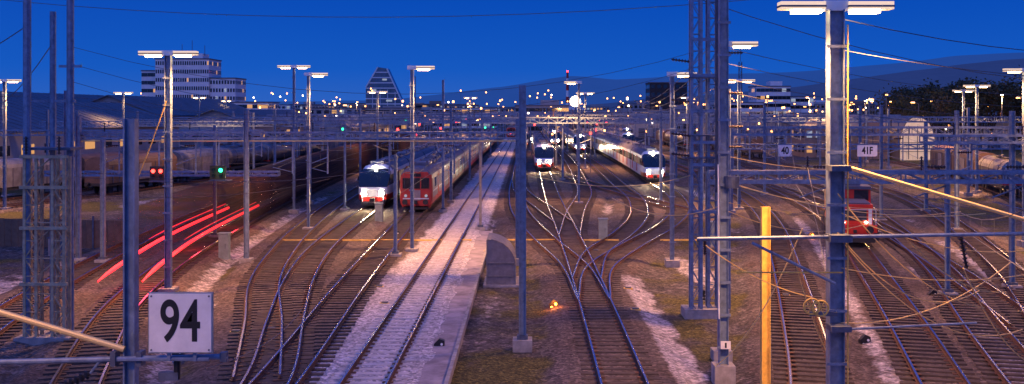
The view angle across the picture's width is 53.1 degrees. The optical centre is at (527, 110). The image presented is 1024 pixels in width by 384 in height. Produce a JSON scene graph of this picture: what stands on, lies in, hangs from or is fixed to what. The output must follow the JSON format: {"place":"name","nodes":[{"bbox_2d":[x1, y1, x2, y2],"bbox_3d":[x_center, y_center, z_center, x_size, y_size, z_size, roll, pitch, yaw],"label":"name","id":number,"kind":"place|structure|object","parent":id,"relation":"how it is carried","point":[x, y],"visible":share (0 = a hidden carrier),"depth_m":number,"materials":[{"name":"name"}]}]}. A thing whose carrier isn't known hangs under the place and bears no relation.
{"place":"outdoors","nodes":[
{"label":"outdoors","id":0,"kind":"place"},
{"bbox_2d":[0,91,103,101],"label":"warehouse","id":1,"kind":"structure","parent":0,"point":[40,96],"depth_m":216.12,"materials":[{"name":"grey paint"}]},
{"bbox_2d":[141,70,154,96],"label":"office building","id":2,"kind":"structure","parent":0,"point":[148,78],"depth_m":403.00,"materials":[{"name":"white concrete"}]},
{"bbox_2d":[154,53,221,98],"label":"office building","id":3,"kind":"structure","parent":0,"point":[202,64],"depth_m":400.00,"materials":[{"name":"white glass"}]},
{"bbox_2d":[156,61,220,98],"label":"windows","id":4,"kind":"structure","parent":3,"relation":"in","point":[173,62],"depth_m":399.88,"materials":[{"name":"black glass"}]},
{"bbox_2d":[365,67,405,107],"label":"pointed glass tower","id":5,"kind":"structure","parent":0,"point":[381,79],"depth_m":680.00,"materials":[{"name":"blue glass"}]},
{"bbox_2d":[0,124,1023,383],"bbox_3d":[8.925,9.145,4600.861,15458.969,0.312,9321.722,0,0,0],"label":"ground","id":6,"kind":"structure","parent":0,"point":[676,346],"depth_m":52.05,"materials":[{"name":"brown gravel"}]},
{"bbox_2d":[0,79,21,208],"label":"street lamp","id":7,"kind":"object","parent":6,"relation":"on","point":[4,122],"visible":0.92,"depth_m":93.97,"materials":[{"name":"metal"}]},
{"bbox_2d":[13,0,82,345],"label":"lattice tower","id":8,"kind":"structure","parent":6,"relation":"on","point":[29,336],"depth_m":40.33,"materials":[{"name":"grey metal"}]},
{"bbox_2d":[0,216,122,248],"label":"fence","id":9,"kind":"object","parent":6,"relation":"on","point":[11,233],"visible":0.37,"depth_m":69.12,"materials":[{"name":"metal"}]},
{"bbox_2d":[0,100,182,158],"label":"warehouse","id":10,"kind":"structure","parent":6,"relation":"on","point":[15,122],"depth_m":146.90,"materials":[{"name":"grey paint"}]},
{"bbox_2d":[94,140,111,262],"bbox_3d":[-25.300,5.500,61.000,0.750,7.600,0.750,0,0,0],"label":"catenary mast","id":11,"kind":"object","parent":6,"relation":"on","point":[103,258],"visible":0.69,"depth_m":60.98,"materials":[{"name":"metal"}]},
{"bbox_2d":[0,119,227,383],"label":"catenary mast","id":12,"kind":"object","parent":6,"relation":"on","point":[133,358],"visible":1,"depth_m":15.91,"materials":[{"name":"metal"}]},
{"bbox_2d":[148,292,213,360],"bbox_3d":[-5.310,3.308,15.693,0.990,1.065,0.115,0,0,0],"label":"track number sign","id":13,"kind":"object","parent":12,"relation":"attached to","point":[180,322],"visible":1,"depth_m":15.64,"materials":[{"name":"white metal"}]},
{"bbox_2d":[0,123,263,219],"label":"catenary gantry","id":14,"kind":"object","parent":6,"relation":"on","point":[59,134],"visible":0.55,"depth_m":84.69,"materials":[{"name":"metal"}]},
{"bbox_2d":[22,164,279,247],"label":"catenary gantry","id":15,"kind":"object","parent":6,"relation":"on","point":[257,173],"visible":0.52,"depth_m":69.69,"materials":[{"name":"metal"}]},
{"bbox_2d":[90,95,245,120],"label":"warehouse","id":16,"kind":"structure","parent":6,"relation":"on","point":[184,104],"depth_m":236.20,"materials":[{"name":"grey paint"}]},
{"bbox_2d":[138,50,198,291],"bbox_3d":[-18.000,3.160,51.300,2.910,12.380,0.800,0,0,0],"label":"street lamp","id":17,"kind":"object","parent":6,"relation":"on","point":[167,212],"visible":0.91,"depth_m":51.25,"materials":[{"name":"metal"}]},
{"bbox_2d":[40,109,359,162],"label":"catenary gantry","id":18,"kind":"object","parent":6,"relation":"on","point":[47,123],"visible":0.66,"depth_m":121.69,"materials":[{"name":"metal"}]},
{"bbox_2d":[208,125,218,236],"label":"catenary mast","id":19,"kind":"object","parent":6,"relation":"on","point":[214,233],"visible":0.61,"depth_m":72.98,"materials":[{"name":"metal"}]},
{"bbox_2d":[0,130,448,345],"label":"railway track","id":20,"kind":"structure","parent":6,"relation":"on","point":[98,269],"depth_m":57.34,"materials":[{"name":"metal"}]},
{"bbox_2d":[217,232,231,260],"bbox_3d":[-18.800,8.432,63.500,0.700,1.785,0.600,0,0,0],"label":"relay cabinet","id":21,"kind":"object","parent":6,"relation":"on","point":[224,245],"visible":0.91,"depth_m":63.25,"materials":[{"name":"metal"}]},
{"bbox_2d":[0,130,454,201],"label":"railway track","id":22,"kind":"structure","parent":6,"relation":"on","point":[91,188],"depth_m":112.52,"materials":[{"name":"metal"}]},
{"bbox_2d":[0,134,343,196],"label":"freight train","id":23,"kind":"object","parent":22,"relation":"on","point":[14,173],"visible":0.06,"depth_m":108.06,"materials":[{"name":"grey metal"}]},
{"bbox_2d":[210,78,246,101],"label":"office building","id":24,"kind":"structure","parent":6,"relation":"on","point":[224,89],"depth_m":401.00,"materials":[{"name":"white concrete"}]},
{"bbox_2d":[0,130,462,209],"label":"railway track","id":25,"kind":"structure","parent":6,"relation":"on","point":[141,189],"depth_m":113.16,"materials":[{"name":"metal"}]},
{"bbox_2d":[84,134,374,192],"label":"freight train","id":26,"kind":"object","parent":25,"relation":"on","point":[93,163],"visible":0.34,"depth_m":129.17,"materials":[{"name":"grey metal"}]},
{"bbox_2d":[179,109,305,147],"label":"warehouse","id":27,"kind":"structure","parent":6,"relation":"on","point":[219,112],"depth_m":215.05,"materials":[{"name":"grey paint"}]},
{"bbox_2d":[36,130,464,383],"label":"railway track","id":28,"kind":"structure","parent":6,"relation":"on","point":[204,246],"depth_m":46.43,"materials":[{"name":"metal"}]},
{"bbox_2d":[97,134,409,281],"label":"moving train","id":29,"kind":"object","parent":28,"relation":"on","point":[260,202],"visible":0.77,"depth_m":86.00,"materials":[{"name":"red"}]},
{"bbox_2d":[277,65,309,213],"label":"street lamp","id":30,"kind":"object","parent":6,"relation":"on","point":[294,211],"visible":0.9,"depth_m":91.98,"materials":[{"name":"metal"}]},
{"bbox_2d":[74,109,518,265],"bbox_3d":[-13.800,4.602,61.752,27.100,9.396,1.105,0,0,0],"label":"catenary gantry","id":31,"kind":"object","parent":6,"relation":"on","point":[246,132],"visible":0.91,"depth_m":61.67,"materials":[{"name":"metal"}]},
{"bbox_2d":[208,136,232,180],"bbox_3d":[-18.600,2.862,61.820,1.200,2.725,1.260,0,0,0],"label":"railway signal","id":32,"kind":"object","parent":31,"relation":"attached to","point":[218,172],"visible":1,"depth_m":61.44,"materials":[{"name":"black metal"}]},
{"bbox_2d":[227,194,399,383],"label":"railway track","id":33,"kind":"structure","parent":6,"relation":"on","point":[322,251],"depth_m":51.15,"materials":[{"name":"metal"}]},
{"bbox_2d":[358,134,471,205],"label":"passenger train","id":34,"kind":"object","parent":33,"relation":"on","point":[376,186],"visible":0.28,"depth_m":95.88,"materials":[{"name":"white metal"}]},
{"bbox_2d":[302,72,327,228],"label":"street lamp","id":35,"kind":"object","parent":6,"relation":"on","point":[308,124],"visible":0.93,"depth_m":77.91,"materials":[{"name":"metal"}]},
{"bbox_2d":[311,107,364,113],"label":"town building","id":36,"kind":"structure","parent":6,"relation":"on","point":[327,110],"depth_m":460.94,"materials":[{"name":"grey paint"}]},
{"bbox_2d":[216,135,473,383],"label":"railway track","id":37,"kind":"structure","parent":6,"relation":"on","point":[322,216],"depth_m":51.22,"materials":[{"name":"metal"}]},
{"bbox_2d":[299,116,392,136],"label":"warehouse","id":38,"kind":"structure","parent":6,"relation":"on","point":[367,127],"depth_m":264.96,"materials":[{"name":"grey paint"}]},
{"bbox_2d":[239,130,504,383],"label":"railway track","id":39,"kind":"structure","parent":6,"relation":"on","point":[356,280],"depth_m":49.14,"materials":[{"name":"metal"}]},
{"bbox_2d":[400,124,496,208],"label":"passenger train","id":40,"kind":"object","parent":39,"relation":"on","point":[428,192],"visible":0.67,"depth_m":96.56,"materials":[{"name":"red metal"}]},
{"bbox_2d":[389,155,401,256],"bbox_3d":[-8.200,6.000,63.500,0.750,6.600,0.750,0,0,0],"label":"catenary mast","id":41,"kind":"object","parent":6,"relation":"on","point":[395,253],"visible":0.7,"depth_m":63.48,"materials":[{"name":"metal"}]},
{"bbox_2d":[327,139,511,383],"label":"railway track","id":42,"kind":"structure","parent":6,"relation":"on","point":[495,164],"depth_m":48.85,"materials":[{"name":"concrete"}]},
{"bbox_2d":[405,65,434,252],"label":"street lamp","id":43,"kind":"object","parent":6,"relation":"on","point":[411,68],"visible":0.89,"depth_m":65.89,"materials":[{"name":"metal"}]},
{"bbox_2d":[172,103,704,204],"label":"catenary gantry","id":44,"kind":"object","parent":6,"relation":"on","point":[660,120],"visible":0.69,"depth_m":101.69,"materials":[{"name":"metal"}]},
{"bbox_2d":[418,230,492,383],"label":"walkway","id":45,"kind":"structure","parent":6,"relation":"on","point":[439,367],"depth_m":43.65,"materials":[{"name":"concrete"}]},
{"bbox_2d":[432,107,496,127],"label":"town building","id":46,"kind":"structure","parent":6,"relation":"on","point":[464,109],"depth_m":554.28,"materials":[{"name":"grey concrete"}]},
{"bbox_2d":[282,239,696,240],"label":"cable duct","id":47,"kind":"object","parent":6,"relation":"on","point":[463,239],"visible":0.69,"depth_m":70.96,"materials":[{"name":"yellow paint"}]},
{"bbox_2d":[483,233,518,287],"bbox_3d":[-1.400,8.005,55.300,1.900,2.550,3.000,0,0,0],"label":"curved shelter","id":48,"kind":"object","parent":6,"relation":"on","point":[500,265],"visible":1,"depth_m":54.03,"materials":[{"name":"concrete"}]},
{"bbox_2d":[513,85,531,352],"bbox_3d":[-0.200,4.150,39.700,0.750,10.300,0.750,0,0,0],"label":"catenary mast","id":49,"kind":"object","parent":6,"relation":"on","point":[522,341],"visible":1,"depth_m":39.69,"materials":[{"name":"metal"}]},
{"bbox_2d":[515,100,568,133],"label":"town building","id":50,"kind":"structure","parent":6,"relation":"on","point":[555,105],"depth_m":422.27,"materials":[{"name":"grey paint"}]},
{"bbox_2d":[508,181,577,223],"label":"railway track","id":51,"kind":"structure","parent":6,"relation":"on","point":[536,203],"depth_m":94.70,"materials":[{"name":"metal"}]},
{"bbox_2d":[249,110,871,161],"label":"catenary gantry","id":52,"kind":"object","parent":6,"relation":"on","point":[577,130],"visible":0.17,"depth_m":184.53,"materials":[{"name":"metal"}]},
{"bbox_2d":[366,107,755,140],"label":"catenary gantry","id":53,"kind":"object","parent":6,"relation":"on","point":[542,111],"visible":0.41,"depth_m":314.64,"materials":[{"name":"metal"}]},
{"bbox_2d":[503,151,620,303],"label":"railway track","id":54,"kind":"structure","parent":6,"relation":"on","point":[537,230],"depth_m":67.75,"materials":[{"name":"metal"}]},
{"bbox_2d":[302,107,825,156],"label":"catenary gantry","id":55,"kind":"object","parent":6,"relation":"on","point":[594,155],"visible":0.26,"depth_m":204.66,"materials":[{"name":"metal"}]},
{"bbox_2d":[550,145,596,238],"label":"railway track","id":56,"kind":"structure","parent":6,"relation":"on","point":[581,212],"depth_m":97.32,"materials":[{"name":"metal"}]},
{"bbox_2d":[564,81,582,202],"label":"street lamp","id":57,"kind":"object","parent":6,"relation":"on","point":[578,121],"visible":0.91,"depth_m":99.98,"materials":[{"name":"metal"}]},
{"bbox_2d":[266,108,900,168],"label":"catenary gantry","id":58,"kind":"object","parent":6,"relation":"on","point":[555,115],"visible":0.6,"depth_m":164.67,"materials":[{"name":"metal"}]},
{"bbox_2d":[531,132,662,383],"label":"railway track","id":59,"kind":"structure","parent":6,"relation":"on","point":[552,194],"depth_m":42.43,"materials":[{"name":"metal"}]},
{"bbox_2d":[532,130,553,169],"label":"passenger train","id":60,"kind":"object","parent":59,"relation":"on","point":[543,151],"visible":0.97,"depth_m":153.24,"materials":[{"name":"white metal"}]},
{"bbox_2d":[223,108,983,181],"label":"catenary gantry","id":61,"kind":"object","parent":6,"relation":"on","point":[468,179],"visible":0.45,"depth_m":134.68,"materials":[{"name":"metal"}]},
{"bbox_2d":[560,139,654,281],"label":"railway track","id":62,"kind":"structure","parent":6,"relation":"on","point":[606,175],"depth_m":81.10,"materials":[{"name":"metal"}]},
{"bbox_2d":[558,124,586,151],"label":"passenger train","id":63,"kind":"object","parent":62,"relation":"on","point":[571,140],"visible":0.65,"depth_m":230.47,"materials":[{"name":"white metal"}]},
{"bbox_2d":[543,166,688,210],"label":"railway track","id":64,"kind":"structure","parent":6,"relation":"on","point":[661,204],"depth_m":111.88,"materials":[{"name":"metal"}]},
{"bbox_2d":[255,88,988,156],"bbox_3d":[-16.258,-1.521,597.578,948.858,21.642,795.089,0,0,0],"label":"distant street lights","id":65,"kind":"object","parent":6,"relation":"on","point":[640,101],"visible":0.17,"depth_m":267.16,"materials":[{"name":"beige"}]},
{"bbox_2d":[566,146,694,303],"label":"railway track","id":66,"kind":"structure","parent":6,"relation":"on","point":[662,227],"depth_m":68.74,"materials":[{"name":"metal"}]},
{"bbox_2d":[580,128,666,180],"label":"passenger train","id":67,"kind":"object","parent":66,"relation":"on","point":[643,162],"visible":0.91,"depth_m":147.07,"materials":[{"name":"white metal"}]},
{"bbox_2d":[598,116,674,136],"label":"warehouse","id":68,"kind":"structure","parent":6,"relation":"on","point":[642,128],"depth_m":360.00,"materials":[{"name":"grey paint"}]},
{"bbox_2d":[645,82,687,108],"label":"dark office tower","id":69,"kind":"structure","parent":6,"relation":"on","point":[655,89],"depth_m":480.00,"materials":[{"name":"black concrete"}]},
{"bbox_2d":[664,72,696,267],"bbox_3d":[9.127,3.510,61.000,1.855,11.680,0.800,0,0,0],"label":"street lamp","id":70,"kind":"object","parent":6,"relation":"on","point":[671,262],"visible":0.94,"depth_m":60.98,"materials":[{"name":"metal"}]},
{"bbox_2d":[671,0,758,318],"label":"lattice tower","id":71,"kind":"structure","parent":6,"relation":"on","point":[700,310],"depth_m":46.03,"materials":[{"name":"metal"}]},
{"bbox_2d":[711,0,738,383],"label":"catenary mast","id":72,"kind":"object","parent":6,"relation":"on","point":[723,371],"visible":1,"depth_m":34.78,"materials":[{"name":"metal"}]},
{"bbox_2d":[0,0,1023,383],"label":"power cables","id":73,"kind":"object","parent":72,"relation":"attached to","point":[658,182],"visible":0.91,"depth_m":41.89,"materials":[{"name":"black metal"}]},
{"bbox_2d":[729,79,754,209],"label":"street lamp","id":74,"kind":"object","parent":6,"relation":"on","point":[739,166],"visible":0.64,"depth_m":93.98,"materials":[{"name":"metal"}]},
{"bbox_2d":[696,119,790,142],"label":"warehouse","id":75,"kind":"structure","parent":6,"relation":"on","point":[754,124],"depth_m":300.00,"materials":[{"name":"grey paint"}]},
{"bbox_2d":[665,160,853,383],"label":"railway track","id":76,"kind":"structure","parent":6,"relation":"on","point":[783,249],"depth_m":46.31,"materials":[{"name":"metal"}]},
{"bbox_2d":[760,206,770,383],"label":"yellow post","id":77,"kind":"object","parent":6,"relation":"on","point":[765,315],"visible":1,"depth_m":29.98,"materials":[{"name":"metal"}]},
{"bbox_2d":[748,81,790,113],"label":"office building","id":78,"kind":"structure","parent":6,"relation":"on","point":[775,94],"depth_m":450.00,"materials":[{"name":"white concrete"}]},
{"bbox_2d":[749,88,789,113],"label":"windows","id":79,"kind":"structure","parent":78,"relation":"in","point":[756,89],"depth_m":449.93,"materials":[{"name":"black glass"}]},
{"bbox_2d":[657,148,980,383],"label":"railway track","id":80,"kind":"structure","parent":6,"relation":"on","point":[871,286],"depth_m":44.05,"materials":[{"name":"metal"}]},
{"bbox_2d":[820,162,878,242],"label":"shunting locomotive","id":81,"kind":"object","parent":80,"relation":"on","point":[859,195],"visible":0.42,"depth_m":67.09,"materials":[{"name":"red metal"}]},
{"bbox_2d":[636,137,1023,383],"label":"railway track","id":82,"kind":"structure","parent":6,"relation":"on","point":[956,308],"depth_m":43.43,"materials":[{"name":"metal"}]},
{"bbox_2d":[776,0,894,383],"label":"street lamp","id":83,"kind":"object","parent":6,"relation":"on","point":[836,152],"visible":0.94,"depth_m":26.29,"materials":[{"name":"metal"}]},
{"bbox_2d":[650,136,1023,335],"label":"railway track","id":84,"kind":"structure","parent":6,"relation":"on","point":[990,264],"depth_m":67.63,"materials":[{"name":"metal"}]},
{"bbox_2d":[710,133,762,157],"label":"freight train","id":85,"kind":"object","parent":84,"relation":"on","point":[744,140],"visible":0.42,"depth_m":192.87,"materials":[{"name":"metal"}]},
{"bbox_2d":[805,119,887,158],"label":"barrel vault hall","id":86,"kind":"structure","parent":6,"relation":"on","point":[870,141],"depth_m":197.05,"materials":[{"name":"brown paint"}]},
{"bbox_2d":[693,105,1021,195],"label":"catenary gantry","id":87,"kind":"object","parent":6,"relation":"on","point":[764,121],"visible":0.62,"depth_m":111.69,"materials":[{"name":"metal"}]},
{"bbox_2d":[697,24,1023,383],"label":"catenary cross arm","id":88,"kind":"object","parent":6,"relation":"on","point":[847,238],"visible":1,"depth_m":25.96},
{"bbox_2d":[707,156,1023,361],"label":"catenary gantry","id":89,"kind":"object","parent":6,"relation":"on","point":[821,180],"visible":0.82,"depth_m":38.18,"materials":[{"name":"metal"}]},
{"bbox_2d":[731,110,1021,229],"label":"catenary gantry","id":90,"kind":"object","parent":6,"relation":"on","point":[956,163],"visible":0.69,"depth_m":77.67,"materials":[{"name":"metal"}]},
{"bbox_2d":[106,119,1023,271],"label":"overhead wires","id":91,"kind":"object","parent":90,"relation":"hanging from","point":[704,136],"visible":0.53,"depth_m":62.41,"materials":[{"name":"black metal"}]},
{"bbox_2d":[731,120,1021,214],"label":"catenary gantry","id":92,"kind":"object","parent":6,"relation":"on","point":[925,148],"visible":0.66,"depth_m":91.69,"materials":[{"name":"metal"}]},
{"bbox_2d":[875,105,886,219],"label":"catenary mast","id":93,"kind":"object","parent":6,"relation":"on","point":[880,217],"visible":0.67,"depth_m":83.94,"materials":[{"name":"metal"}]},
{"bbox_2d":[768,186,1023,330],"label":"railway track","id":94,"kind":"structure","parent":6,"relation":"on","point":[996,298],"depth_m":55.72,"materials":[{"name":"metal"}]},
{"bbox_2d":[877,118,934,159],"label":"barrel vault hall","id":95,"kind":"structure","parent":6,"relation":"on","point":[897,154],"depth_m":193.05,"materials":[{"name":"metal"}]},
{"bbox_2d":[892,88,961,132],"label":"tree","id":96,"kind":"object","parent":6,"relation":"on","point":[939,108],"visible":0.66,"depth_m":221.75,"materials":[{"name":"green plant"}]},
{"bbox_2d":[937,148,957,296],"bbox_3d":[20.500,5.550,50.000,0.750,7.500,0.750,0,0,0],"label":"catenary mast","id":97,"kind":"object","parent":6,"relation":"on","point":[948,290],"visible":0.64,"depth_m":49.98,"materials":[{"name":"metal"}]},
{"bbox_2d":[883,161,1021,209],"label":"railway track","id":98,"kind":"structure","parent":6,"relation":"on","point":[1018,201],"depth_m":116.63,"materials":[{"name":"metal"}]},
{"bbox_2d":[930,145,1021,196],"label":"freight train","id":99,"kind":"object","parent":98,"relation":"on","point":[939,161],"visible":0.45,"depth_m":117.58,"materials":[{"name":"grey metal"}]},
{"bbox_2d":[930,95,989,147],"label":"tree","id":100,"kind":"object","parent":6,"relation":"on","point":[973,109],"visible":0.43,"depth_m":235.68,"materials":[{"name":"green plant"}]},
{"bbox_2d":[919,124,1023,185],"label":"catenary gantry","id":101,"kind":"object","parent":6,"relation":"on","point":[974,141],"visible":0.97,"depth_m":51.73,"materials":[{"name":"metal"}]},
{"bbox_2d":[963,85,990,193],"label":"street lamp","id":102,"kind":"object","parent":6,"relation":"on","point":[976,124],"visible":0.76,"depth_m":113.98,"materials":[{"name":"metal"}]},
{"bbox_2d":[948,80,1008,147],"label":"tree","id":103,"kind":"object","parent":6,"relation":"on","point":[980,97],"visible":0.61,"depth_m":239.59,"materials":[{"name":"green plant"}]},
{"bbox_2d":[935,107,1021,147],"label":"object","id":104,"kind":"object","parent":6,"relation":"on","point":[1001,124],"visible":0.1,"depth_m":250.00,"materials":[{"name":"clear glass"}]},
{"bbox_2d":[966,81,1021,147],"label":"tree","id":105,"kind":"object","parent":6,"relation":"on","point":[1010,104],"visible":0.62,"depth_m":239.33,"materials":[{"name":"green plant"}]},
{"bbox_2d":[990,74,1021,125],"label":"tree","id":106,"kind":"object","parent":6,"relation":"on","point":[1006,85],"visible":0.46,"depth_m":242.41,"materials":[{"name":"green plant"}]},
{"bbox_2d":[1001,111,1022,289],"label":"catenary mast","id":107,"kind":"object","parent":6,"relation":"on","point":[1012,283],"visible":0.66,"depth_m":51.98,"materials":[{"name":"metal"}]},
{"bbox_2d":[1002,68,1023,247],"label":"street lamp","id":108,"kind":"object","parent":6,"relation":"on","point":[1019,243],"visible":0.85,"depth_m":69.93,"materials":[{"name":"metal"}]},
{"bbox_2d":[0,0,1023,101],"label":"sky","id":109,"kind":"structure","parent":0,"point":[346,40],"materials":[{"name":"blue"}]},
{"bbox_2d":[246,52,1023,106],"bbox_3d":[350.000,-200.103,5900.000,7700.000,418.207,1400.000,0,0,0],"label":"hills","id":110,"kind":"structure","parent":0,"point":[491,97],"depth_m":5789.99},
{"bbox_2d":[485,59,1023,110],"bbox_3d":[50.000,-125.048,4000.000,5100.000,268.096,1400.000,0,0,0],"label":"hills","id":111,"kind":"structure","parent":0,"point":[944,76],"depth_m":3898.22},
{"bbox_2d":[790,96,813,112],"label":"office building","id":112,"kind":"structure","parent":0,"point":[800,100],"depth_m":455.00,"materials":[{"name":"white concrete"}]},
{"bbox_2d":[786,125,846,156],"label":"depot building","id":113,"kind":"structure","parent":0,"point":[802,153],"depth_m":205.00,"materials":[{"name":"brown paint"}]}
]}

